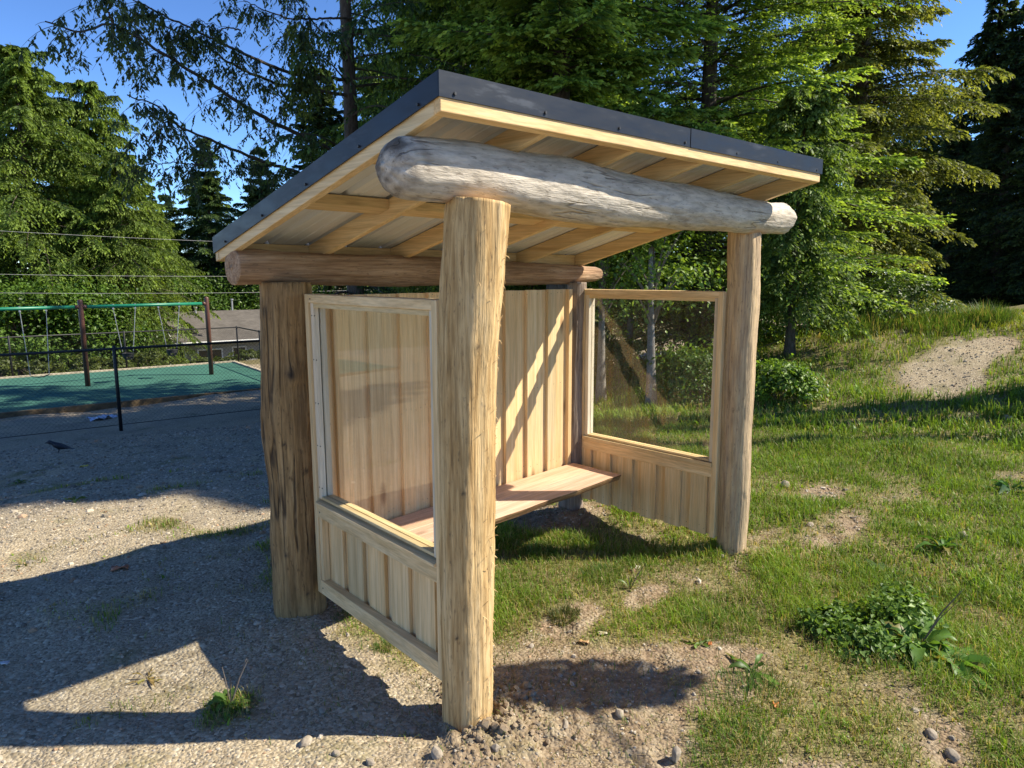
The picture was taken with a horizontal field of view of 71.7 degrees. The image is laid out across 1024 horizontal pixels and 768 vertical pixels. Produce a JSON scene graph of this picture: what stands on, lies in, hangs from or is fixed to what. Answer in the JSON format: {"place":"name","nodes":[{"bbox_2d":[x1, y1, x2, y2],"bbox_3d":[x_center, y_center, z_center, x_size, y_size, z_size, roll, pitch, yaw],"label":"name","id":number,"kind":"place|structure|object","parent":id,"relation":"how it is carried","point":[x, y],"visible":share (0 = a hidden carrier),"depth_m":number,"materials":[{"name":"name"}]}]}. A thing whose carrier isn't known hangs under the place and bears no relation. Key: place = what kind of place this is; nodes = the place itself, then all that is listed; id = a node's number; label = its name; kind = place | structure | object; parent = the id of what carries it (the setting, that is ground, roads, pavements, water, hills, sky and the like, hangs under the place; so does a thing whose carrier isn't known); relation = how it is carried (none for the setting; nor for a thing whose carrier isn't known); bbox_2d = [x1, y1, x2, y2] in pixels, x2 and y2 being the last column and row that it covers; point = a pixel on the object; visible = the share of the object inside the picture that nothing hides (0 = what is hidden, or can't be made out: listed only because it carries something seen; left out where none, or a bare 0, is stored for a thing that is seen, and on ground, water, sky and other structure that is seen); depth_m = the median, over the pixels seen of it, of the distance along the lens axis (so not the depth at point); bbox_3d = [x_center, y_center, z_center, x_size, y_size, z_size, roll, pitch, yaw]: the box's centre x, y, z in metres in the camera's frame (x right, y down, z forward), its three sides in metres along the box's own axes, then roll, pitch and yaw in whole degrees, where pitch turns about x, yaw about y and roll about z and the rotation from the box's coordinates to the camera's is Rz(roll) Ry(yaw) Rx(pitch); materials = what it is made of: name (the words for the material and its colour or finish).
{"place":"outdoors","nodes":[
{"label":"outdoors","id":0,"kind":"place"},
{"bbox_2d":[0,287,1023,767],"bbox_3d":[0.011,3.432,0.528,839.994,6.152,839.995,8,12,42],"label":"ground","id":1,"kind":"structure","parent":0,"point":[56,715],"depth_m":3.47,"materials":[{"name":"soil"}]},
{"bbox_2d":[0,356,27,376],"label":"shrub","id":2,"kind":"object","parent":1,"relation":"on","point":[8,365],"visible":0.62,"depth_m":25.33,"materials":[{"name":"green plant"}]},
{"bbox_2d":[9,358,64,375],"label":"shrub","id":3,"kind":"object","parent":1,"relation":"on","point":[42,364],"visible":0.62,"depth_m":26.06,"materials":[{"name":"green plant"}]},
{"bbox_2d":[0,262,96,375],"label":"broadleaf tree","id":4,"kind":"object","parent":1,"relation":"on","point":[12,296],"visible":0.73,"depth_m":29.05,"materials":[{"name":"green plant"}]},
{"bbox_2d":[0,76,98,325],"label":"hemlock tree","id":5,"kind":"object","parent":1,"relation":"on","point":[34,178],"depth_m":41.91,"materials":[{"name":"green plant"}]},
{"bbox_2d":[46,440,74,452],"bbox_3d":[-6.173,0.849,9.681,0.351,0.187,0.102,-3,9,-20],"label":"black bird","id":6,"kind":"object","parent":1,"relation":"on","point":[58,445],"visible":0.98,"depth_m":9.65},
{"bbox_2d":[0,44,153,376],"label":"hemlock tree","id":7,"kind":"object","parent":1,"relation":"on","point":[21,142],"visible":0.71,"depth_m":31.57,"materials":[{"name":"green plant"}]},
{"bbox_2d":[2,273,160,366],"bbox_3d":[-19.185,-2.193,31.750,6.101,5.486,6.011,0,9,4],"label":"broadleaf tree","id":8,"kind":"object","parent":1,"relation":"on","point":[98,324],"visible":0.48,"depth_m":30.32,"materials":[{"name":"green plant"}]},
{"bbox_2d":[54,353,113,371],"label":"shrub","id":9,"kind":"object","parent":1,"relation":"on","point":[75,368],"visible":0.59,"depth_m":27.33,"materials":[{"name":"green plant"}]},
{"bbox_2d":[1,79,191,376],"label":"cedar tree","id":10,"kind":"object","parent":1,"relation":"on","point":[94,97],"visible":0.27,"depth_m":35.22,"materials":[{"name":"green plant"}]},
{"bbox_2d":[29,268,170,367],"bbox_3d":[-18.884,-2.354,32.317,6.090,5.808,6.345,-3,9,-20],"label":"broadleaf tree","id":11,"kind":"object","parent":1,"relation":"on","point":[111,300],"visible":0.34,"depth_m":31.23,"materials":[{"name":"green plant"}]},
{"bbox_2d":[85,414,117,420],"bbox_3d":[-8.979,0.710,15.546,0.342,0.118,0.659,2,9,13],"label":"plastic sheet","id":12,"kind":"object","parent":1,"relation":"on","point":[101,417],"visible":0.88,"depth_m":15.42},
{"bbox_2d":[89,355,134,369],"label":"shrub","id":13,"kind":"object","parent":1,"relation":"on","point":[120,359],"visible":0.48,"depth_m":27.91,"materials":[{"name":"green plant"}]},
{"bbox_2d":[34,150,220,373],"bbox_3d":[-18.620,-4.729,33.993,8.437,12.564,8.303,-5,10,-31],"label":"cedar tree","id":14,"kind":"object","parent":1,"relation":"on","point":[136,227],"visible":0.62,"depth_m":32.99,"materials":[{"name":"green plant"}]},
{"bbox_2d":[0,362,260,411],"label":"playground surface","id":15,"kind":"object","parent":1,"relation":"on","point":[92,393],"visible":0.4,"depth_m":22.24,"materials":[{"name":"green rubber"}]},
{"bbox_2d":[0,297,213,385],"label":"swing set","id":16,"kind":"object","parent":15,"relation":"on","point":[80,306],"visible":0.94,"depth_m":22.08,"materials":[{"name":"brown paint"}]},
{"bbox_2d":[18,306,49,377],"bbox_3d":[-14.175,-1.252,21.135,0.718,2.124,0.140,-8,12,-42],"label":"swing","id":17,"kind":"object","parent":16,"relation":"hanging from","point":[25,344],"visible":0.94,"depth_m":21.19,"materials":[{"name":"metal"}]},
{"bbox_2d":[112,303,135,359],"bbox_3d":[-12.366,-1.671,22.736,0.361,1.792,0.613,3,9,19],"label":"swing","id":18,"kind":"object","parent":16,"relation":"hanging from","point":[130,355],"visible":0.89,"depth_m":22.75,"materials":[{"name":"metal"}]},
{"bbox_2d":[157,302,179,355],"bbox_3d":[-11.377,-1.820,23.623,0.361,1.772,0.634,3,9,20],"label":"swing","id":19,"kind":"object","parent":16,"relation":"hanging from","point":[174,352],"visible":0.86,"depth_m":23.64,"materials":[{"name":"metal"}]},
{"bbox_2d":[0,360,260,378],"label":"kerb","id":20,"kind":"structure","parent":1,"relation":"on","point":[234,361],"depth_m":25.97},
{"bbox_2d":[0,340,260,437],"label":"chain link fence","id":21,"kind":"object","parent":1,"relation":"on","point":[114,349],"visible":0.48,"depth_m":13.24,"materials":[{"name":"black metal"}]},
{"bbox_2d":[0,326,260,375],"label":"chain link fence","id":22,"kind":"object","parent":1,"relation":"on","point":[109,333],"visible":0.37,"depth_m":26.42,"materials":[{"name":"black metal"}]},
{"bbox_2d":[0,388,260,418],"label":"kerb","id":23,"kind":"structure","parent":1,"relation":"on","point":[98,406],"depth_m":19.02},
{"bbox_2d":[124,667,161,686],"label":"weed","id":24,"kind":"object","parent":1,"relation":"on","point":[151,681],"visible":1,"depth_m":3.19,"materials":[{"name":"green plant"}]},
{"bbox_2d":[126,349,177,366],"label":"shrub","id":25,"kind":"object","parent":1,"relation":"on","point":[143,357],"visible":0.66,"depth_m":29.18,"materials":[{"name":"green plant"}]},
{"bbox_2d":[135,192,193,350],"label":"fir tree","id":26,"kind":"object","parent":1,"relation":"on","point":[166,220],"visible":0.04,"depth_m":41.46,"materials":[{"name":"green plant"}]},
{"bbox_2d":[156,211,199,293],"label":"cedar tree","id":27,"kind":"object","parent":1,"relation":"on","point":[178,231],"visible":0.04,"depth_m":46.13,"materials":[{"name":"green plant"}]},
{"bbox_2d":[155,192,201,279],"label":"fir tree","id":28,"kind":"object","parent":1,"relation":"on","point":[160,198],"visible":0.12,"depth_m":48.30,"materials":[{"name":"green plant"}]},
{"bbox_2d":[148,249,233,311],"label":"broadleaf tree","id":29,"kind":"object","parent":1,"relation":"on","point":[187,294],"visible":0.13,"depth_m":41.94,"materials":[{"name":"green plant"}]},
{"bbox_2d":[171,134,241,310],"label":"fir tree","id":30,"kind":"object","parent":1,"relation":"on","point":[207,191],"visible":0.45,"depth_m":46.21,"materials":[{"name":"green plant"}]},
{"bbox_2d":[158,299,259,364],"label":"house","id":31,"kind":"structure","parent":1,"relation":"on","point":[248,319],"depth_m":37.39,"materials":[{"name":"grey"}]},
{"bbox_2d":[197,348,222,361],"bbox_3d":[-15.440,-1.238,36.348,1.240,1.140,0.047,-7,11,-36],"label":"window","id":32,"kind":"structure","parent":31,"relation":"in","point":[204,351],"depth_m":36.36,"materials":[{"name":"black glass"}]},
{"bbox_2d":[176,185,244,308],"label":"hemlock tree","id":33,"kind":"object","parent":1,"relation":"on","point":[187,211],"visible":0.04,"depth_m":49.27,"materials":[{"name":"green plant"}]},
{"bbox_2d":[174,262,259,310],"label":"broadleaf tree","id":34,"kind":"object","parent":1,"relation":"on","point":[225,294],"visible":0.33,"depth_m":44.02,"materials":[{"name":"green plant"}]},
{"bbox_2d":[203,658,253,720],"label":"weed","id":35,"kind":"object","parent":1,"relation":"on","point":[218,696],"visible":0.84,"depth_m":2.98,"materials":[{"name":"green plant"}]},
{"bbox_2d":[227,349,259,360],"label":"shrub","id":36,"kind":"object","parent":1,"relation":"on","point":[244,354],"visible":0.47,"depth_m":30.70,"materials":[{"name":"green plant"}]},
{"bbox_2d":[212,145,277,309],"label":"fir tree","id":37,"kind":"object","parent":1,"relation":"on","point":[252,198],"visible":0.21,"depth_m":46.37,"materials":[{"name":"green plant"}]},
{"bbox_2d":[18,0,505,294],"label":"cedar tree","id":38,"kind":"object","parent":1,"relation":"on","point":[300,84],"visible":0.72,"depth_m":10.06,"materials":[{"name":"green plant"}]},
{"bbox_2d":[220,285,333,309],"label":"broadleaf tree","id":39,"kind":"object","parent":1,"relation":"on","point":[257,299],"visible":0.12,"depth_m":43.42,"materials":[{"name":"green plant"}]},
{"bbox_2d":[299,735,312,747],"bbox_3d":[-0.793,1.377,2.728,0.042,0.036,0.063,2,9,14],"label":"stone","id":40,"kind":"object","parent":1,"relation":"on","point":[306,740],"visible":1,"depth_m":2.71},
{"bbox_2d":[282,66,345,294],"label":"fir tree","id":41,"kind":"object","parent":1,"relation":"on","point":[321,118],"visible":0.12,"depth_m":47.25,"materials":[{"name":"green plant"}]},
{"bbox_2d":[332,610,356,622],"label":"grass tuft","id":42,"kind":"object","parent":1,"relation":"on","point":[347,613],"visible":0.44,"depth_m":3.69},
{"bbox_2d":[295,55,438,294],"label":"hemlock tree","id":43,"kind":"object","parent":1,"relation":"on","point":[331,128],"visible":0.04,"depth_m":45.58,"materials":[{"name":"green plant"}]},
{"bbox_2d":[370,638,392,653],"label":"grass tuft","id":44,"kind":"object","parent":1,"relation":"on","point":[376,644],"visible":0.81,"depth_m":3.41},
{"bbox_2d":[431,745,442,759],"bbox_3d":[-0.279,1.376,2.631,0.045,0.052,0.052,-8,12,-41],"label":"stone","id":45,"kind":"object","parent":1,"relation":"on","point":[436,752],"visible":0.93,"depth_m":2.62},
{"bbox_2d":[329,0,598,313],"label":"cedar tree","id":46,"kind":"object","parent":1,"relation":"on","point":[394,67],"visible":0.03,"depth_m":13.68,"materials":[{"name":"green plant"}]},
{"bbox_2d":[312,0,618,305],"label":"cedar tree","id":47,"kind":"object","parent":1,"relation":"on","point":[325,291],"visible":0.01,"depth_m":16.85,"materials":[{"name":"green plant"}]},
{"bbox_2d":[376,0,574,92],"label":"spruce tree","id":48,"kind":"object","parent":1,"relation":"on","point":[436,55],"visible":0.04,"depth_m":11.79,"materials":[{"name":"green plant"}]},
{"bbox_2d":[419,665,577,766],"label":"soil clods","id":49,"kind":"object","parent":1,"relation":"on","point":[485,723],"visible":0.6,"depth_m":2.78,"materials":[{"name":"soil"}]},
{"bbox_2d":[0,332,1023,767],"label":"gravel stones","id":50,"kind":"object","parent":1,"relation":"on","point":[132,498],"visible":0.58,"depth_m":4.41,"materials":[{"name":"gravel"}]},
{"bbox_2d":[212,69,822,731],"bbox_3d":[0.254,0.087,4.006,3.061,2.677,1.762,-8,12,-43],"label":"bus shelter","id":51,"kind":"object","parent":1,"relation":"on","point":[418,447],"visible":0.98,"depth_m":3.52,"materials":[{"name":"brown wood"}]},
{"bbox_2d":[514,538,558,563],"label":"grass tuft","id":52,"kind":"object","parent":1,"relation":"on","point":[551,550],"visible":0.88,"depth_m":4.53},
{"bbox_2d":[406,0,687,373],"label":"cedar tree","id":53,"kind":"object","parent":1,"relation":"on","point":[540,287],"visible":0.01,"depth_m":14.90,"materials":[{"name":"green plant"}]},
{"bbox_2d":[546,602,580,626],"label":"grass tuft","id":54,"kind":"object","parent":1,"relation":"on","point":[559,612],"visible":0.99,"depth_m":3.71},
{"bbox_2d":[387,0,743,288],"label":"spruce tree","id":55,"kind":"object","parent":1,"relation":"on","point":[589,27],"visible":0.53,"depth_m":9.09,"materials":[{"name":"green plant"}]},
{"bbox_2d":[576,559,626,585],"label":"grass tuft","id":56,"kind":"object","parent":1,"relation":"on","point":[598,569],"visible":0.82,"depth_m":4.22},
{"bbox_2d":[594,320,643,371],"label":"bush","id":57,"kind":"object","parent":1,"relation":"on","point":[613,335],"visible":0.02,"depth_m":13.68,"materials":[{"name":"green plant"}]},
{"bbox_2d":[594,330,646,382],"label":"bush","id":58,"kind":"object","parent":1,"relation":"on","point":[626,348],"visible":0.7,"depth_m":12.08,"materials":[{"name":"green plant"}]},
{"bbox_2d":[586,243,691,403],"bbox_3d":[1.427,-1.258,10.778,2.408,3.700,2.292,8,12,42],"label":"alder tree","id":59,"kind":"object","parent":1,"relation":"on","point":[600,391],"visible":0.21,"depth_m":10.78,"materials":[{"name":"green plant"}]},
{"bbox_2d":[592,248,685,343],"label":"alder tree","id":60,"kind":"object","parent":1,"relation":"on","point":[630,328],"visible":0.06,"depth_m":13.95,"materials":[{"name":"green plant"}]},
{"bbox_2d":[611,300,703,360],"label":"bush","id":61,"kind":"object","parent":1,"relation":"on","point":[662,328],"visible":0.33,"depth_m":14.21,"materials":[{"name":"green plant"}]},
{"bbox_2d":[592,230,726,406],"bbox_3d":[2.039,-1.165,9.979,2.261,3.601,2.567,8,12,42],"label":"alder tree","id":62,"kind":"object","parent":1,"relation":"on","point":[652,282],"visible":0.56,"depth_m":9.91,"materials":[{"name":"green plant"}]},
{"bbox_2d":[672,745,680,763],"bbox_3d":[0.607,1.367,2.619,0.045,0.066,0.031,-8,12,-43],"label":"stone","id":63,"kind":"object","parent":1,"relation":"on","point":[676,751],"visible":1,"depth_m":2.60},
{"bbox_2d":[633,92,726,325],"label":"fir tree","id":64,"kind":"object","parent":1,"relation":"on","point":[689,106],"depth_m":44.17,"materials":[{"name":"green plant"}]},
{"bbox_2d":[681,635,709,648],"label":"weed","id":65,"kind":"object","parent":1,"relation":"on","point":[696,643],"visible":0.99,"depth_m":3.43,"materials":[{"name":"green plant"}]},
{"bbox_2d":[636,338,763,405],"bbox_3d":[2.772,-0.223,10.276,1.780,0.935,1.738,8,12,42],"label":"bush","id":66,"kind":"object","parent":1,"relation":"on","point":[688,361],"visible":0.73,"depth_m":10.07,"materials":[{"name":"green plant"}]},
{"bbox_2d":[679,597,764,644],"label":"grass tuft","id":67,"kind":"object","parent":1,"relation":"on","point":[745,620],"visible":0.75,"depth_m":3.62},
{"bbox_2d":[504,0,956,359],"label":"spruce tree","id":68,"kind":"object","parent":1,"relation":"on","point":[756,61],"visible":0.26,"depth_m":12.70,"materials":[{"name":"green plant"}]},
{"bbox_2d":[646,267,816,350],"bbox_3d":[3.860,-1.417,12.506,2.908,1.772,2.764,3,9,18],"label":"bush","id":69,"kind":"object","parent":1,"relation":"on","point":[710,325],"visible":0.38,"depth_m":12.31,"materials":[{"name":"green plant"}]},
{"bbox_2d":[674,48,794,318],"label":"hemlock tree","id":70,"kind":"object","parent":1,"relation":"on","point":[723,67],"visible":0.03,"depth_m":47.78,"materials":[{"name":"green plant"}]},
{"bbox_2d":[682,710,787,767],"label":"grass tuft","id":71,"kind":"object","parent":1,"relation":"on","point":[744,738],"visible":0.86,"depth_m":2.67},
{"bbox_2d":[696,659,802,726],"bbox_3d":[1.006,1.300,3.005,0.435,0.100,0.538,8,12,42],"label":"grass tuft","id":72,"kind":"object","parent":1,"relation":"on","point":[756,685],"visible":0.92,"depth_m":3.03,"materials":[{"name":"plant"}]},
{"bbox_2d":[725,652,783,689],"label":"weed","id":73,"kind":"object","parent":1,"relation":"on","point":[740,662],"visible":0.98,"depth_m":3.18,"materials":[{"name":"green plant"}]},
{"bbox_2d":[754,353,832,403],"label":"bush","id":74,"kind":"object","parent":1,"relation":"on","point":[784,374],"visible":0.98,"depth_m":9.36,"materials":[{"name":"green plant"}]},
{"bbox_2d":[762,432,846,460],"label":"grass tuft","id":75,"kind":"object","parent":1,"relation":"on","point":[803,441],"visible":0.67,"depth_m":7.28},
{"bbox_2d":[754,88,886,356],"bbox_3d":[4.581,-2.369,11.382,2.504,4.560,2.407,8,12,42],"label":"hemlock tree","id":76,"kind":"object","parent":1,"relation":"on","point":[817,108],"visible":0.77,"depth_m":11.05,"materials":[{"name":"green plant"}]},
{"bbox_2d":[760,271,883,332],"bbox_3d":[5.448,-1.659,13.290,2.255,1.322,2.417,-2,9,-15],"label":"bush","id":77,"kind":"object","parent":1,"relation":"on","point":[812,326],"visible":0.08,"depth_m":12.81,"materials":[{"name":"green plant"}]},
{"bbox_2d":[794,597,868,643],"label":"weed clump","id":78,"kind":"object","parent":1,"relation":"on","point":[817,616],"visible":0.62,"depth_m":3.56,"materials":[{"name":"green plant"}]},
{"bbox_2d":[711,0,1014,321],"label":"hemlock tree","id":79,"kind":"object","parent":1,"relation":"on","point":[890,52],"visible":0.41,"depth_m":15.98,"materials":[{"name":"green plant"}]},
{"bbox_2d":[810,601,922,667],"bbox_3d":[1.723,1.189,3.458,0.500,0.174,0.544,3,9,20],"label":"weed clump","id":80,"kind":"object","parent":1,"relation":"on","point":[880,637],"visible":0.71,"depth_m":3.37,"materials":[{"name":"green plant"}]},
{"bbox_2d":[833,306,900,339],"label":"grass tuft","id":81,"kind":"object","parent":1,"relation":"on","point":[871,322],"visible":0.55,"depth_m":12.01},
{"bbox_2d":[834,70,911,311],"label":"fir tree","id":82,"kind":"object","parent":1,"relation":"on","point":[892,144],"visible":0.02,"depth_m":40.36,"materials":[{"name":"green plant"}]},
{"bbox_2d":[865,558,911,583],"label":"weed","id":83,"kind":"object","parent":1,"relation":"on","point":[881,564],"visible":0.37,"depth_m":4.34,"materials":[{"name":"green plant"}]},
{"bbox_2d":[844,578,950,637],"bbox_3d":[1.951,1.122,3.585,0.465,0.274,0.475,8,12,42],"label":"weed clump","id":84,"kind":"object","parent":1,"relation":"on","point":[900,605],"visible":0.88,"depth_m":3.54,"materials":[{"name":"green plant"}]},
{"bbox_2d":[864,435,936,462],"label":"grass tuft","id":85,"kind":"object","parent":1,"relation":"on","point":[903,451],"visible":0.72,"depth_m":7.04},
{"bbox_2d":[834,267,968,318],"bbox_3d":[6.897,-1.608,12.684,2.108,0.967,2.059,4,9,23],"label":"bush","id":86,"kind":"object","parent":1,"relation":"on","point":[908,293],"visible":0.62,"depth_m":12.42,"materials":[{"name":"green plant"}]},
{"bbox_2d":[867,137,947,311],"bbox_3d":[18.072,-6.454,31.701,4.126,9.116,4.659,2,9,15],"label":"fir tree","id":87,"kind":"object","parent":1,"relation":"on","point":[928,151],"visible":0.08,"depth_m":31.05,"materials":[{"name":"green plant"}]},
{"bbox_2d":[858,89,986,313],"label":"hemlock tree","id":88,"kind":"object","parent":1,"relation":"on","point":[904,144],"visible":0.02,"depth_m":40.44,"materials":[{"name":"green plant"}]},
{"bbox_2d":[871,588,984,672],"bbox_3d":[1.931,1.094,3.406,0.520,0.342,0.539,-2,9,-13],"label":"dock plant","id":89,"kind":"object","parent":1,"relation":"on","point":[935,636],"visible":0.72,"depth_m":3.33,"materials":[{"name":"green plant"}]},
{"bbox_2d":[924,728,937,739],"bbox_3d":[1.635,1.365,2.765,0.043,0.034,0.060,1,9,9],"label":"stone","id":90,"kind":"object","parent":1,"relation":"on","point":[931,733],"visible":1,"depth_m":2.75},
{"bbox_2d":[915,535,965,554],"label":"weed","id":91,"kind":"object","parent":1,"relation":"on","point":[943,543],"visible":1,"depth_m":4.59,"materials":[{"name":"green plant"}]},
{"bbox_2d":[893,301,991,336],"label":"grass tuft","id":92,"kind":"object","parent":1,"relation":"on","point":[934,319],"visible":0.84,"depth_m":11.88,"materials":[{"name":"plant"}]},
{"bbox_2d":[899,117,995,308],"bbox_3d":[17.230,-5.940,27.710,4.509,8.822,3.993,6,10,34],"label":"fir tree","id":93,"kind":"object","parent":1,"relation":"on","point":[963,147],"visible":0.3,"depth_m":27.22,"materials":[{"name":"green plant"}]},
{"bbox_2d":[944,748,960,762],"bbox_3d":[1.651,1.393,2.661,0.044,0.038,0.068,-1,9,-3],"label":"stone","id":94,"kind":"object","parent":1,"relation":"on","point":[952,755],"visible":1,"depth_m":2.65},
{"bbox_2d":[905,640,1005,690],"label":"dock plant","id":95,"kind":"object","parent":1,"relation":"on","point":[972,659],"visible":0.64,"depth_m":3.18,"materials":[{"name":"green plant"}]},
{"bbox_2d":[914,0,1023,306],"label":"fir tree","id":96,"kind":"object","parent":1,"relation":"on","point":[990,45],"visible":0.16,"depth_m":29.13,"materials":[{"name":"green plant"}]},
{"bbox_2d":[923,36,1023,308],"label":"fir tree","id":97,"kind":"object","parent":1,"relation":"on","point":[999,92],"visible":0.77,"depth_m":24.74,"materials":[{"name":"green plant"}]},
{"bbox_2d":[951,572,1003,589],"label":"weed","id":98,"kind":"object","parent":1,"relation":"on","point":[971,578],"visible":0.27,"depth_m":4.14,"materials":[{"name":"green plant"}]},
{"bbox_2d":[949,56,1023,295],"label":"fir tree","id":99,"kind":"object","parent":1,"relation":"on","point":[1015,217],"visible":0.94,"depth_m":23.05,"materials":[{"name":"green plant"}]},
{"bbox_2d":[949,1,1023,304],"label":"fir tree","id":100,"kind":"object","parent":1,"relation":"on","point":[1019,17],"visible":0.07,"depth_m":28.17,"materials":[{"name":"green plant"}]},
{"bbox_2d":[957,296,1017,326],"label":"grass tuft","id":101,"kind":"object","parent":1,"relation":"on","point":[994,314],"visible":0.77,"depth_m":11.99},
{"bbox_2d":[978,479,1023,494],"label":"weed","id":102,"kind":"object","parent":1,"relation":"on","point":[1004,485],"visible":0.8,"depth_m":5.81,"materials":[{"name":"green plant"}]},
{"bbox_2d":[0,0,1023,277],"label":"sky","id":103,"kind":"structure","parent":0,"point":[19,19],"materials":[{"name":"blue"}]},
{"bbox_2d":[3,306,1023,767],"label":"grass","id":104,"kind":"structure","parent":0,"point":[615,420],"depth_m":4.50,"materials":[{"name":"plant"}]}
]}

